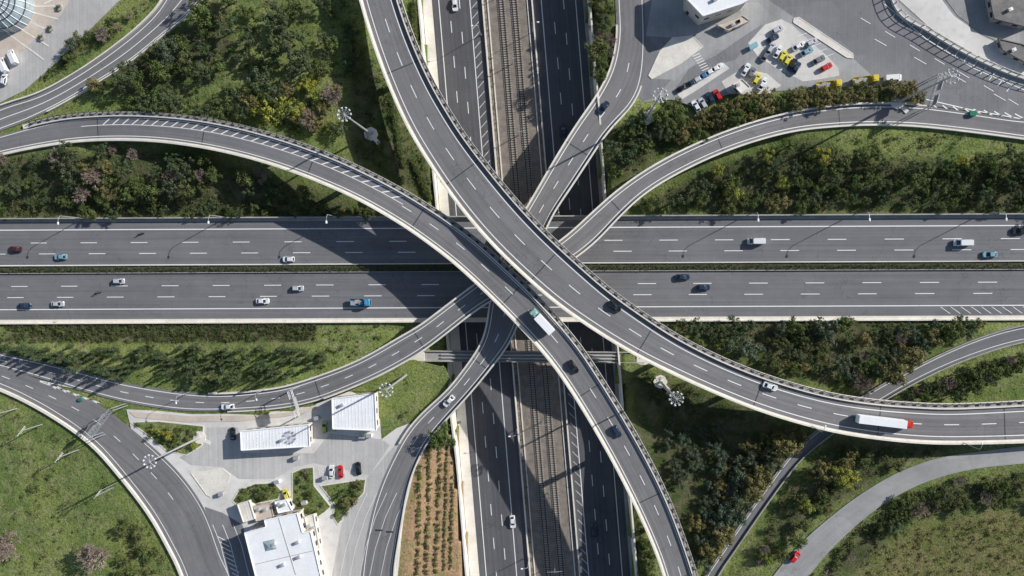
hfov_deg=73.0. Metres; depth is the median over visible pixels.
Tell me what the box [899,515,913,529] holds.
broadleaf tree
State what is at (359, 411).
toll canopy building
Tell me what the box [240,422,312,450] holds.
toll office
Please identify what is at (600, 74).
broadleaf tree
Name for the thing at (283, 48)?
pine tree
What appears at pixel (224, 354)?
conifer tree
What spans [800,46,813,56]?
parked car
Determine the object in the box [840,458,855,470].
golden tree
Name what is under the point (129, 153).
bare tree
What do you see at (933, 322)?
eucalyptus tree
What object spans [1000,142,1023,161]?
pine tree
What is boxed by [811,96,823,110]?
golden tree
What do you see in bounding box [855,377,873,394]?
bare tree
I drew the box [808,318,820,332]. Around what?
broadleaf tree
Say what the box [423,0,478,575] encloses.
concrete verge
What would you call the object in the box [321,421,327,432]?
parked car
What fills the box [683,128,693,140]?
golden tree
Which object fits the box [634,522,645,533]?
shrub
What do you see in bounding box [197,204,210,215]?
pine tree
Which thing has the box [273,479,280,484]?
equipment cabinet
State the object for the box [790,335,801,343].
broadleaf tree
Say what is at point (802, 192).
broadleaf tree
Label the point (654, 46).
service road
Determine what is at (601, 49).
broadleaf tree
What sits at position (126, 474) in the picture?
road marking
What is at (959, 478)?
bare tree
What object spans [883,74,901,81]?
parked van
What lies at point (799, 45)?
parked car
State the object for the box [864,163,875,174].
broadleaf tree
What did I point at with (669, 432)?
eucalyptus tree
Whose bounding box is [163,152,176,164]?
pine tree
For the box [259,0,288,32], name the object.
pine tree
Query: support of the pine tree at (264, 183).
on the ground at (86, 482)
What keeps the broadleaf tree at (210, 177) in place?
on the ground at (86, 482)
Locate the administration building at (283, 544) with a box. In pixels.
[244,508,327,575]
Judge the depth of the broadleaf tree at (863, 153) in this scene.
218.38 m
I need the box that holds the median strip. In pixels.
[0,262,1023,272]
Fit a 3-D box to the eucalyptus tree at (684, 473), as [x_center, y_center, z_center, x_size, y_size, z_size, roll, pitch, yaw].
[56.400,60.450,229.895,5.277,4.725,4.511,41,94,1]
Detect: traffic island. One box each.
[192,470,228,495]
[649,36,701,77]
[794,18,851,56]
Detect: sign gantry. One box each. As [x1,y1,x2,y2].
[85,403,127,440]
[287,386,308,417]
[915,73,943,113]
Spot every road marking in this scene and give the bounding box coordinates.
[0,0,196,128]
[0,225,1023,313]
[0,376,227,575]
[40,4,1023,575]
[438,0,622,575]
[471,2,587,573]
[708,328,1023,575]
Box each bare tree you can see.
[0,153,7,165]
[0,530,20,561]
[48,145,68,166]
[73,186,90,202]
[77,543,112,573]
[80,167,102,187]
[93,27,109,42]
[108,144,117,154]
[125,12,132,19]
[126,147,137,159]
[161,168,178,188]
[195,168,208,181]
[253,164,271,184]
[299,108,318,131]
[320,81,342,105]
[587,17,594,29]
[592,31,604,41]
[602,33,616,46]
[602,47,614,57]
[724,486,735,498]
[760,545,769,554]
[789,485,797,492]
[823,570,834,575]
[852,368,863,379]
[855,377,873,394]
[856,353,870,360]
[894,332,907,343]
[910,501,930,518]
[912,387,921,396]
[944,377,956,388]
[952,476,964,484]
[979,490,992,504]
[1006,355,1016,366]
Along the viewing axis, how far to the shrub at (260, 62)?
230.39 m
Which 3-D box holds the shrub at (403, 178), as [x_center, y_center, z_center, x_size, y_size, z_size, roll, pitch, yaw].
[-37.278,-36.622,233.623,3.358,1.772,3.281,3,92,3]
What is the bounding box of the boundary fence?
[890,0,1023,79]
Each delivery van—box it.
[747,237,765,244]
[953,239,973,246]
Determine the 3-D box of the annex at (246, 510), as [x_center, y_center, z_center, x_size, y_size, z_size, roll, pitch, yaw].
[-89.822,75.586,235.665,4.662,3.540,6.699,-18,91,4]
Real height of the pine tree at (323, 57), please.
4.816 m
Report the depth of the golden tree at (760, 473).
223.69 m
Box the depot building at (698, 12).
[683,0,748,24]
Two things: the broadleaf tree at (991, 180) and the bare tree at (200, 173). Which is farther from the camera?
the bare tree at (200, 173)
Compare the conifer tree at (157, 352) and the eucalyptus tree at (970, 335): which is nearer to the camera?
the eucalyptus tree at (970, 335)
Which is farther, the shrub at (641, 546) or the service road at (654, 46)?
the shrub at (641, 546)
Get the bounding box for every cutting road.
[432,0,528,575]
[533,0,630,575]
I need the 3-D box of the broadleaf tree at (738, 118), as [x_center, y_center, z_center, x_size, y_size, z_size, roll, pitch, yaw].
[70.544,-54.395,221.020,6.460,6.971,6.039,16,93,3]
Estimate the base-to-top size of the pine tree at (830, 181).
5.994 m
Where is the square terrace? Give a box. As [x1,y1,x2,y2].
[0,0,68,58]
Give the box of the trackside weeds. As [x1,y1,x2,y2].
[483,0,577,575]
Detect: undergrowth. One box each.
[0,0,1023,575]
[297,86,1023,575]
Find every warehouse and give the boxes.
[985,0,1023,28]
[995,38,1023,65]
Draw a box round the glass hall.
[0,0,33,33]
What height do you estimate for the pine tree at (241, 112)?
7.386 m
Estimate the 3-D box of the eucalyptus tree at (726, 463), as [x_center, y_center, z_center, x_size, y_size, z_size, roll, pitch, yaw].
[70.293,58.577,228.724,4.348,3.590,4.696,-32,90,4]
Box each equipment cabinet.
[217,491,224,496]
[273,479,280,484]
[301,500,307,505]
[322,475,328,479]
[358,434,364,438]
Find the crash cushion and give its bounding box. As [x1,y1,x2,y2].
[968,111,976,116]
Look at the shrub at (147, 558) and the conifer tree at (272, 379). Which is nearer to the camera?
the conifer tree at (272, 379)
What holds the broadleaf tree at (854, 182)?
on the ground at (86, 482)
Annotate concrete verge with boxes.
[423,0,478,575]
[583,0,631,575]
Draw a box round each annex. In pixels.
[237,498,255,522]
[253,501,275,520]
[274,498,294,513]
[304,513,321,548]
[715,15,749,31]
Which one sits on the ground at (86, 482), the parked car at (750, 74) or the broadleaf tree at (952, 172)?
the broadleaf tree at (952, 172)
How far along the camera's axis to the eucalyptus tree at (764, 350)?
226.02 m
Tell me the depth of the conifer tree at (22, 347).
237.00 m
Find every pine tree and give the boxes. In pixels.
[4,162,17,173]
[4,181,23,197]
[25,198,32,206]
[27,154,39,168]
[31,173,47,186]
[39,197,49,207]
[42,150,56,160]
[51,355,64,366]
[54,160,80,184]
[57,139,76,160]
[60,177,76,191]
[61,352,82,375]
[68,153,79,164]
[91,142,107,160]
[105,207,119,222]
[109,60,137,90]
[112,158,135,178]
[130,95,149,110]
[134,350,148,362]
[143,94,159,114]
[148,207,158,213]
[150,165,162,181]
[152,91,174,111]
[156,84,173,100]
[159,204,168,215]
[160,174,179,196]
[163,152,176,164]
[164,94,186,112]
[165,157,194,180]
[169,91,180,109]
[172,148,185,163]
[179,362,193,377]
[186,0,208,14]
[186,369,205,385]
[187,342,205,359]
[191,59,211,80]
[192,97,214,117]
[196,39,212,56]
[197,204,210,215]
[208,196,222,208]
[209,42,218,54]
[209,377,220,390]
[211,368,233,384]
[214,10,238,35]
[218,357,228,368]
[225,85,242,100]
[229,103,250,122]
[234,208,243,217]
[235,4,246,16]
[235,47,249,63]
[236,25,260,49]
[236,352,250,366]
[242,183,254,196]
[245,65,276,93]
[247,84,260,94]
[254,362,273,377]
[258,39,281,64]
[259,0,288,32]
[259,178,273,192]
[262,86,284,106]
[265,181,287,198]
[267,20,306,57]
[271,22,286,38]
[287,49,312,77]
[311,0,330,9]
[316,30,328,44]
[319,51,330,62]
[325,208,333,216]
[342,25,360,43]
[342,54,359,68]
[595,13,612,33]
[601,139,620,160]
[617,142,637,172]
[622,118,635,131]
[632,141,640,154]
[639,132,651,145]
[653,123,671,141]
[663,189,690,211]
[683,316,703,336]
[690,180,700,190]
[696,177,712,194]
[700,322,713,336]
[706,331,717,343]
[716,322,732,339]
[723,164,731,174]
[727,315,753,335]
[746,319,757,331]
[762,353,770,365]
[763,185,773,196]
[765,156,784,171]
[782,344,801,360]
[787,159,802,175]
[804,353,815,364]
[806,190,821,204]
[823,173,841,187]
[824,196,837,210]
[840,189,856,201]
[864,363,879,376]
[868,329,880,339]
[872,344,888,363]
[872,359,891,376]
[877,156,890,169]
[877,189,890,204]
[881,324,894,338]
[881,518,902,535]
[894,322,911,339]
[903,391,914,400]
[905,162,922,175]
[920,344,932,354]
[922,382,932,388]
[929,197,938,209]
[931,376,942,387]
[933,156,946,167]
[933,326,943,339]
[934,384,945,396]
[940,490,955,506]
[953,387,968,402]
[956,314,981,332]
[961,385,969,393]
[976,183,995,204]
[984,376,997,387]
[989,202,1000,213]
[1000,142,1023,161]
[1004,173,1020,189]
[1004,196,1017,211]
[1006,185,1021,198]
[1016,164,1023,177]
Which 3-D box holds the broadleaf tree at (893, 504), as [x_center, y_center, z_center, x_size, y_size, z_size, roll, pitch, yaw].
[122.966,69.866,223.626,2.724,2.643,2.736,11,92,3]
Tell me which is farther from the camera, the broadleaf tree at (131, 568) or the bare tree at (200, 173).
the broadleaf tree at (131, 568)
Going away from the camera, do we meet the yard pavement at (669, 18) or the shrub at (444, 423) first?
the yard pavement at (669, 18)
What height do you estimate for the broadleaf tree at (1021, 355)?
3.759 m
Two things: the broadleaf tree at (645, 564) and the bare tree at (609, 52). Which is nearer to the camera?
the bare tree at (609, 52)
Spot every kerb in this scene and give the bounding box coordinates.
[0,215,1023,221]
[0,261,1023,266]
[0,269,1023,273]
[0,315,1023,322]
[130,421,203,455]
[190,469,229,496]
[232,483,281,505]
[292,467,330,516]
[320,479,365,524]
[648,35,702,78]
[793,17,853,58]
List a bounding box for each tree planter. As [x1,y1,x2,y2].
[37,34,43,40]
[47,25,53,30]
[56,4,61,10]
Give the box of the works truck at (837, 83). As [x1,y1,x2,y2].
[816,79,841,88]
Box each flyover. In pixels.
[0,111,697,575]
[359,0,1023,444]
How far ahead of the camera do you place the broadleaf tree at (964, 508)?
220.38 m
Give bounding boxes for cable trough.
[487,0,535,575]
[527,0,575,575]
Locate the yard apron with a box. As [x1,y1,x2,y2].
[946,0,1023,43]
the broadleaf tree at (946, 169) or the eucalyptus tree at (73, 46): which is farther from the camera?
the eucalyptus tree at (73, 46)
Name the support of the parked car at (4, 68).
on the square pavement at (30, 68)
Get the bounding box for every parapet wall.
[0,0,162,106]
[0,213,1023,219]
[0,319,1023,323]
[0,388,182,575]
[46,4,197,112]
[705,324,1023,575]
[717,341,1023,575]
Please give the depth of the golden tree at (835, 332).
223.98 m
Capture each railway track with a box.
[497,0,551,575]
[510,1,564,575]
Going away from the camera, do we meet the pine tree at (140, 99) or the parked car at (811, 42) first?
the parked car at (811, 42)
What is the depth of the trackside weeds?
240.25 m
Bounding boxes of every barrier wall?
[482,0,530,575]
[531,0,579,575]
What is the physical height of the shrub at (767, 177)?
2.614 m
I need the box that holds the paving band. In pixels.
[7,0,62,59]
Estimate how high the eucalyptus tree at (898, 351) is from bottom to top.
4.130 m
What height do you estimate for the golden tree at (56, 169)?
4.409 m
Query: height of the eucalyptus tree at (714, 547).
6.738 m
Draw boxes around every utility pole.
[17,424,42,435]
[55,449,78,461]
[94,482,117,497]
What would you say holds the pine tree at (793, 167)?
on the ground at (86, 482)
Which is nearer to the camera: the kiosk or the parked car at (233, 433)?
the kiosk
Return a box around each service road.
[205,507,254,575]
[615,0,671,101]
[676,24,762,88]
[770,0,1023,117]
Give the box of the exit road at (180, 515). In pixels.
[0,368,221,575]
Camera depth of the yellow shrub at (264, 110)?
227.65 m
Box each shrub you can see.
[1,187,10,197]
[16,206,25,215]
[27,485,34,493]
[31,204,42,212]
[56,327,64,335]
[107,16,118,23]
[108,28,115,37]
[126,529,131,538]
[127,549,135,555]
[130,524,138,533]
[142,553,151,562]
[146,340,155,352]
[149,546,158,557]
[162,431,172,440]
[193,21,202,32]
[204,365,211,374]
[215,347,227,357]
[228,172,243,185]
[240,61,250,69]
[249,24,258,32]
[250,96,278,125]
[253,58,270,73]
[271,96,295,114]
[276,115,288,124]
[287,123,300,133]
[290,102,306,119]
[296,76,315,92]
[301,100,311,109]
[307,74,319,89]
[310,88,323,107]
[326,119,340,133]
[374,141,381,150]
[397,175,405,183]
[441,421,450,432]
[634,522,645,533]
[638,543,645,550]
[646,372,655,381]
[654,391,663,397]
[711,162,724,177]
[722,182,744,199]
[736,171,745,177]
[756,550,764,559]
[760,147,774,163]
[761,168,772,184]
[762,554,775,564]
[774,174,790,188]
[795,153,810,164]
[798,499,815,512]
[804,473,813,481]
[812,496,820,502]
[813,147,830,165]
[822,490,833,503]
[830,559,842,571]
[831,466,852,488]
[834,546,846,557]
[844,470,861,491]
[847,541,854,548]
[858,457,873,468]
[861,527,871,533]
[874,185,882,193]
[883,509,895,517]
[893,166,905,180]
[894,182,901,191]
[917,491,925,499]
[924,449,932,458]
[925,487,938,500]
[955,154,970,166]
[955,189,968,201]
[956,488,965,497]
[967,190,976,201]
[1003,496,1017,509]
[1015,200,1023,211]
[1017,192,1023,204]
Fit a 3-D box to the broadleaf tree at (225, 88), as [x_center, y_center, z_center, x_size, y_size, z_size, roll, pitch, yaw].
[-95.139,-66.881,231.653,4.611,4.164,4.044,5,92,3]
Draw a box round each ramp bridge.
[0,102,1023,411]
[361,0,645,575]
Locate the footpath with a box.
[899,0,1023,73]
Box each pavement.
[0,0,119,102]
[126,392,409,575]
[130,406,317,421]
[332,437,411,575]
[643,0,1023,106]
[677,63,728,98]
[721,68,780,94]
[749,19,839,80]
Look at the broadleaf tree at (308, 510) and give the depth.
234.35 m
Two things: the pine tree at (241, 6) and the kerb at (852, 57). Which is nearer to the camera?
the kerb at (852, 57)
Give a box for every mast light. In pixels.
[142,431,210,468]
[336,107,379,144]
[379,374,406,397]
[640,88,667,124]
[653,375,683,405]
[890,68,959,113]
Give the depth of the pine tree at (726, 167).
223.08 m
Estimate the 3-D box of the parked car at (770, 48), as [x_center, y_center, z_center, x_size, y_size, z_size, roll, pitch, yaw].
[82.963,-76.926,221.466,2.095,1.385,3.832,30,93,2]
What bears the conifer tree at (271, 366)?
on the ground at (86, 482)
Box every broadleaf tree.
[0,201,6,211]
[21,178,32,189]
[53,195,65,206]
[57,152,68,160]
[62,52,73,61]
[63,199,72,209]
[72,30,84,44]
[75,201,84,209]
[76,210,86,219]
[81,206,91,214]
[84,210,97,220]
[92,192,105,203]
[100,172,118,187]
[100,199,110,208]
[113,524,126,537]
[114,198,126,208]
[115,568,127,575]
[116,555,127,566]
[118,182,140,203]
[120,95,137,110]
[122,517,131,525]
[124,566,134,575]
[126,67,150,90]
[126,569,140,575]
[127,207,138,215]
[129,175,144,190]
[132,531,144,545]
[134,85,149,97]
[137,53,150,64]
[137,543,148,555]
[138,193,148,204]
[139,182,160,205]
[146,43,159,54]
[148,60,174,83]
[149,201,159,209]
[166,33,191,53]
[172,432,181,440]
[175,50,195,76]
[176,178,196,198]
[177,195,186,206]
[184,210,195,219]
[186,1,212,29]
[186,96,204,115]
[189,168,198,180]
[196,149,213,166]
[197,178,211,191]
[203,165,222,182]
[210,53,225,72]
[210,92,220,105]
[213,103,232,121]
[220,82,234,92]
[222,0,237,5]
[224,204,232,212]
[224,211,233,221]
[235,166,255,188]
[243,6,256,23]
[250,202,259,211]
[258,490,269,501]
[260,209,268,216]
[266,196,275,205]
[285,0,305,16]
[289,207,299,218]
[296,51,312,66]
[296,184,311,200]
[305,508,312,514]
[307,488,314,496]
[311,204,322,216]
[314,60,332,78]
[321,203,328,212]
[324,35,339,54]
[325,4,336,18]
[331,204,344,218]
[346,205,355,213]
[355,206,363,214]
[362,207,374,221]
[376,87,385,96]
[387,111,397,120]
[426,426,451,449]
[445,438,455,446]
[583,37,612,62]
[587,0,599,9]
[591,38,606,55]
[591,68,606,83]
[594,60,608,70]
[603,2,617,14]
[606,161,623,179]
[619,127,635,140]
[634,121,646,134]
[636,107,647,121]
[637,564,647,575]
[639,557,650,568]
[640,141,652,153]
[641,195,657,211]
[641,539,653,553]
[649,108,669,127]
[659,96,682,117]
[659,113,676,128]
[664,126,680,141]
[668,106,687,124]
[675,318,685,328]
[678,120,690,129]
[690,124,710,141]
[691,339,703,346]
[692,190,711,207]
[716,191,723,199]
[718,173,743,195]
[719,337,735,354]
[721,199,737,215]
[725,108,744,126]
[735,191,748,207]
[744,99,759,112]
[745,195,761,209]
[753,191,765,203]
[756,167,766,176]
[756,456,768,465]
[757,433,771,446]
[764,355,780,372]
[767,193,780,203]
[770,337,779,346]
[770,525,776,532]
[776,91,793,106]
[777,550,789,563]
[778,336,789,349]
[780,138,798,157]
[784,361,801,378]
[785,315,805,334]
[790,175,803,187]
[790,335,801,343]
[790,534,807,551]
[794,199,809,214]
[796,188,808,199]
[796,494,809,503]
[797,518,811,532]
[799,336,812,350]
[802,162,812,173]
[802,176,812,187]
[807,143,816,153]
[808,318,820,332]
[809,154,819,165]
[810,364,823,375]
[812,204,821,211]
[813,181,827,192]
[817,159,830,174]
[817,451,825,458]
[817,491,827,500]
[819,346,826,351]
[827,154,850,178]
[828,147,839,158]
[832,185,847,197]
[832,483,844,492]
[835,316,852,333]
[835,374,846,384]
[845,174,863,191]
[850,198,857,204]
[852,147,870,165]
[854,80,870,96]
[856,359,872,374]
[862,196,871,204]
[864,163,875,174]
[864,170,874,182]
[865,447,873,457]
[867,172,883,189]
[869,146,884,160]
[877,90,891,101]
[881,179,892,188]
[881,453,889,462]
[881,526,897,540]
[883,188,892,198]
[885,336,894,344]
[886,163,893,172]
[888,501,897,507]
[893,460,904,472]
[894,509,907,522]
[899,492,919,508]
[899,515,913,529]
[905,195,920,208]
[907,172,929,190]
[918,184,930,196]
[918,392,930,401]
[922,164,935,176]
[931,177,938,186]
[931,444,940,451]
[932,178,950,194]
[935,201,947,213]
[940,165,949,173]
[941,332,953,343]
[941,501,951,509]
[942,316,967,339]
[946,168,960,180]
[946,198,957,208]
[954,375,966,385]
[955,183,966,194]
[957,499,974,516]
[962,173,973,182]
[965,368,985,380]
[966,162,978,174]
[966,201,977,210]
[968,380,987,396]
[973,152,986,161]
[975,360,990,373]
[981,480,993,489]
[982,153,1000,174]
[985,177,995,185]
[986,185,998,195]
[987,363,1004,379]
[989,501,1000,510]
[991,171,1004,182]
[991,358,999,365]
[992,477,1010,496]
[1000,362,1008,370]
[1007,368,1015,376]
[1009,151,1023,169]
[1014,352,1023,362]
[1014,364,1023,372]
[1015,176,1023,186]
[1015,359,1023,366]
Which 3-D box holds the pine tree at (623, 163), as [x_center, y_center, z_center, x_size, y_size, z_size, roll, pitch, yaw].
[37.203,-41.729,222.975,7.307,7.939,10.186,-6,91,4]
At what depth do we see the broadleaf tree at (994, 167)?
216.63 m
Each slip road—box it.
[0,0,197,130]
[707,326,1023,575]
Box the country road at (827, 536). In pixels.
[774,446,1023,575]
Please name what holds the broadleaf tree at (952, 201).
on the ground at (86, 482)
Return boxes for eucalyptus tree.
[63,36,79,50]
[152,35,178,65]
[330,121,347,137]
[664,427,673,435]
[664,437,677,448]
[666,418,677,430]
[669,467,680,480]
[671,456,681,469]
[674,464,687,476]
[675,477,685,489]
[677,433,691,446]
[680,426,690,435]
[682,448,692,460]
[686,460,698,470]
[688,451,702,464]
[689,444,698,452]
[693,531,705,546]
[694,555,714,575]
[697,464,706,472]
[697,507,714,523]
[698,494,711,508]
[701,528,715,542]
[703,541,716,558]
[704,440,714,449]
[704,480,715,491]
[707,499,730,522]
[707,514,731,531]
[710,460,725,475]
[711,443,724,456]
[711,487,722,500]
[718,451,728,463]
[721,459,732,471]
[723,335,763,363]
[723,498,747,527]
[728,466,746,486]
[730,454,745,467]
[730,479,746,495]
[731,490,752,515]
[742,450,758,466]
[757,344,766,352]
[759,447,784,477]
[773,320,788,337]
[796,325,812,337]
[796,351,803,360]
[811,315,840,346]
[820,367,829,375]
[833,357,851,377]
[846,374,857,385]
[880,354,899,369]
[891,347,904,359]
[906,322,915,329]
[907,328,921,342]
[914,333,929,348]
[928,318,940,327]
[962,328,973,340]
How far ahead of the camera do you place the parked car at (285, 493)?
235.14 m
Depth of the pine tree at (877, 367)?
220.17 m
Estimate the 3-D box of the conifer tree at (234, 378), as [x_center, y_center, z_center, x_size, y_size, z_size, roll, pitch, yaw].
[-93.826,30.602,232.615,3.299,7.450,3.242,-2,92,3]
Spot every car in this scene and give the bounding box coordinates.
[0,57,8,72]
[0,73,8,84]
[7,49,18,64]
[9,246,21,251]
[18,303,31,308]
[51,301,64,306]
[54,254,67,259]
[113,278,124,283]
[221,403,234,409]
[230,427,236,439]
[256,298,269,303]
[282,489,290,498]
[283,256,294,261]
[292,285,303,291]
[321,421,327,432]
[328,465,334,477]
[337,465,343,477]
[355,462,361,474]
[443,395,454,406]
[452,0,457,10]
[510,515,515,527]
[560,124,566,137]
[567,360,578,373]
[591,524,597,537]
[597,101,609,114]
[607,300,620,312]
[611,425,621,437]
[676,82,688,92]
[676,274,689,280]
[686,78,697,86]
[691,100,700,112]
[694,74,702,82]
[697,284,709,290]
[698,97,707,108]
[700,72,709,78]
[705,67,714,75]
[705,92,715,104]
[712,63,722,71]
[713,89,721,100]
[740,63,750,75]
[746,67,755,79]
[752,73,761,84]
[757,77,767,90]
[760,49,768,61]
[762,381,777,390]
[766,33,778,43]
[766,42,775,53]
[771,25,783,33]
[772,45,782,58]
[777,50,787,61]
[783,54,792,65]
[787,58,797,71]
[789,551,800,562]
[791,61,800,74]
[792,41,805,50]
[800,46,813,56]
[805,37,817,46]
[812,55,825,64]
[820,62,832,71]
[982,251,997,256]
[1012,228,1023,233]
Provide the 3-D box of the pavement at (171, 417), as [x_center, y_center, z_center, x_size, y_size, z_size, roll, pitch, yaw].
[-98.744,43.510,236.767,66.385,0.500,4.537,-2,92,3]
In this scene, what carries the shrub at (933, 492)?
on the ground at (86, 482)
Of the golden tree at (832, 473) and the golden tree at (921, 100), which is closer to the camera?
the golden tree at (921, 100)
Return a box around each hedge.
[0,262,1023,272]
[387,92,407,167]
[408,158,432,200]
[410,0,423,45]
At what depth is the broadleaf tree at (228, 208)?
235.80 m
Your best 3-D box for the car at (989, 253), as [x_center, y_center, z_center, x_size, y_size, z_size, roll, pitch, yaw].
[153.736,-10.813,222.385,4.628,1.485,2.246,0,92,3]
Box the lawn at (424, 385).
[344,360,450,438]
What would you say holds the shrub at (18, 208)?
on the ground at (86, 482)
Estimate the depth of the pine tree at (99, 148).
231.73 m
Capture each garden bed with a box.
[133,422,202,454]
[233,483,280,503]
[293,468,329,515]
[322,480,364,522]
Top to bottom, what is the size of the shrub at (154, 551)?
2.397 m
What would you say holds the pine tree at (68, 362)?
on the ground at (86, 482)
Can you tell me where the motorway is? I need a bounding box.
[0,218,1023,319]
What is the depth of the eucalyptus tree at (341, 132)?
228.18 m
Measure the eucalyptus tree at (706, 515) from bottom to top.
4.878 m
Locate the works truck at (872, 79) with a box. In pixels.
[852,74,878,85]
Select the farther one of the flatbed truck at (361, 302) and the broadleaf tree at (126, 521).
the broadleaf tree at (126, 521)
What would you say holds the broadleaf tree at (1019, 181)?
on the ground at (86, 482)
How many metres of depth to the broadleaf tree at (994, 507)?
220.73 m
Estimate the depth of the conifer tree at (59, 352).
237.88 m
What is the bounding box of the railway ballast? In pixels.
[483,0,578,575]
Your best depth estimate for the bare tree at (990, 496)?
221.06 m
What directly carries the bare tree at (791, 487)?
on the ground at (86, 482)
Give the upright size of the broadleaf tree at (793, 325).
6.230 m
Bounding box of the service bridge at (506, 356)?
[410,350,651,364]
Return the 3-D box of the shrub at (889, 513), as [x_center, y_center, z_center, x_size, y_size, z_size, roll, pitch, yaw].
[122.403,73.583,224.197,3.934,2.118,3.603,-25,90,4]
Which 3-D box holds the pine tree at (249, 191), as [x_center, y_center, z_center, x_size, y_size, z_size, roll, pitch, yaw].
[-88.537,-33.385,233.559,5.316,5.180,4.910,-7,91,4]
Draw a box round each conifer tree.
[0,343,11,349]
[4,347,19,354]
[12,343,28,351]
[19,346,35,353]
[24,350,40,356]
[29,353,44,360]
[33,353,48,363]
[40,346,50,351]
[46,353,58,358]
[47,357,59,363]
[53,350,63,355]
[54,355,69,363]
[84,363,99,371]
[86,353,97,358]
[91,346,103,352]
[94,364,109,373]
[99,346,111,352]
[101,370,117,376]
[105,352,114,355]
[108,345,119,352]
[111,353,123,359]
[111,365,122,370]
[111,371,128,380]
[117,364,126,369]
[123,368,136,373]
[133,362,143,367]
[137,345,145,350]
[150,349,164,355]
[154,354,166,360]
[160,360,168,365]
[162,368,174,375]
[167,358,178,365]
[175,344,183,350]
[186,360,199,368]
[187,355,197,361]
[205,354,213,360]
[222,350,231,356]
[227,355,235,361]
[227,374,240,381]
[232,379,242,384]
[233,368,241,374]
[249,381,258,387]
[256,345,264,351]
[257,359,265,364]
[267,362,279,370]
[270,376,278,382]
[276,351,284,357]
[277,345,285,350]
[285,346,293,353]
[288,367,296,374]
[290,355,299,362]
[308,352,316,360]
[308,362,317,368]
[319,355,326,361]
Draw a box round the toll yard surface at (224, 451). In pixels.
[179,427,388,478]
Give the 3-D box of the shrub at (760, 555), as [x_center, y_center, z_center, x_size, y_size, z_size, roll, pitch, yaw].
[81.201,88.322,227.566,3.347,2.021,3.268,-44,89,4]
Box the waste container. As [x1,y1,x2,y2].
[748,41,758,50]
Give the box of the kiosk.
[731,78,750,94]
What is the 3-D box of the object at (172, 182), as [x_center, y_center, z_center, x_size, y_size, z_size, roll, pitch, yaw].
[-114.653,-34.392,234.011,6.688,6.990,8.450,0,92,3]
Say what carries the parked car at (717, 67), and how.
on the parking pavement at (693, 88)
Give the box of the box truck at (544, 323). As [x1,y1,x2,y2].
[529,308,554,334]
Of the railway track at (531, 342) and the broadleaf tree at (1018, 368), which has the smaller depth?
the broadleaf tree at (1018, 368)
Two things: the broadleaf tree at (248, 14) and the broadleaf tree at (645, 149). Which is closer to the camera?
the broadleaf tree at (645, 149)
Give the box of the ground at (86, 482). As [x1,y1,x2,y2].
[0,0,1023,575]
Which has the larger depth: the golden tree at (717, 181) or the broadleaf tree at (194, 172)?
the broadleaf tree at (194, 172)
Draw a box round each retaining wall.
[417,0,438,209]
[446,333,469,575]
[587,0,605,200]
[615,344,637,575]
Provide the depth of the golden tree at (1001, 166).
218.26 m
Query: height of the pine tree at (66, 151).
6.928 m
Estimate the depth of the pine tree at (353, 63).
227.22 m
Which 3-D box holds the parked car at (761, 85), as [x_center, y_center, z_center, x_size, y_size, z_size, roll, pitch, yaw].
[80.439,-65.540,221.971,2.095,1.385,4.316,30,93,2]
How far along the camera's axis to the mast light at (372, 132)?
230.56 m
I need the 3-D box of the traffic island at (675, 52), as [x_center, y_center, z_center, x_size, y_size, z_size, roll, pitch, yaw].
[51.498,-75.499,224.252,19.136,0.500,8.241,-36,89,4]
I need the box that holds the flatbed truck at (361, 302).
[350,298,371,305]
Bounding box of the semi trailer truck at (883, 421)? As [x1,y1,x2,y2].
[855,414,913,428]
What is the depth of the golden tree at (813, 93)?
218.96 m
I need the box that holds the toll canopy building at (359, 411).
[331,391,378,430]
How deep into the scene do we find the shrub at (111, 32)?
233.95 m
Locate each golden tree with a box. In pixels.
[49,159,60,171]
[77,162,92,175]
[86,77,107,92]
[94,182,110,201]
[98,159,114,175]
[214,9,225,21]
[236,88,262,108]
[275,9,291,25]
[277,81,294,98]
[284,112,298,123]
[304,111,326,132]
[316,99,331,115]
[330,84,342,98]
[340,497,350,507]
[355,479,363,487]
[672,128,688,144]
[677,124,689,132]
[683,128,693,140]
[685,514,705,532]
[687,119,700,130]
[696,108,707,119]
[696,115,708,129]
[697,540,725,564]
[704,107,713,119]
[704,521,734,547]
[705,115,715,129]
[713,119,726,132]
[713,529,735,548]
[714,103,728,124]
[714,177,725,188]
[714,480,728,492]
[719,464,730,474]
[720,98,733,110]
[721,496,733,509]
[729,99,744,116]
[731,93,741,104]
[738,437,752,452]
[739,98,747,108]
[739,475,766,496]
[740,462,752,474]
[741,109,756,123]
[743,92,754,104]
[743,483,765,503]
[747,464,774,490]
[749,90,764,100]
[750,442,762,454]
[754,97,774,117]
[756,86,777,105]
[762,442,784,462]
[763,198,776,210]
[769,103,781,113]
[769,435,800,461]
[770,431,784,446]
[772,192,793,211]
[778,430,809,456]
[778,497,786,506]
[779,357,789,368]
[787,87,805,101]
[788,98,805,113]
[791,424,805,438]
[796,362,811,374]
[797,86,810,99]
[802,94,812,107]
[804,89,816,99]
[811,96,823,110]
[811,462,833,482]
[814,85,829,100]
[816,198,827,208]
[816,352,827,361]
[820,90,835,108]
[820,485,827,492]
[823,506,833,516]
[826,462,839,475]
[828,325,839,335]
[829,87,840,97]
[835,91,848,104]
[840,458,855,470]
[842,87,853,101]
[845,444,858,459]
[847,315,857,326]
[850,89,864,103]
[852,331,871,349]
[865,84,877,96]
[866,93,878,103]
[875,83,885,94]
[879,357,907,385]
[885,78,907,100]
[895,343,905,352]
[897,87,909,101]
[900,346,927,374]
[902,80,916,90]
[905,85,920,104]
[912,349,923,366]
[915,91,926,104]
[921,327,944,346]
[973,317,986,331]
[997,162,1003,170]

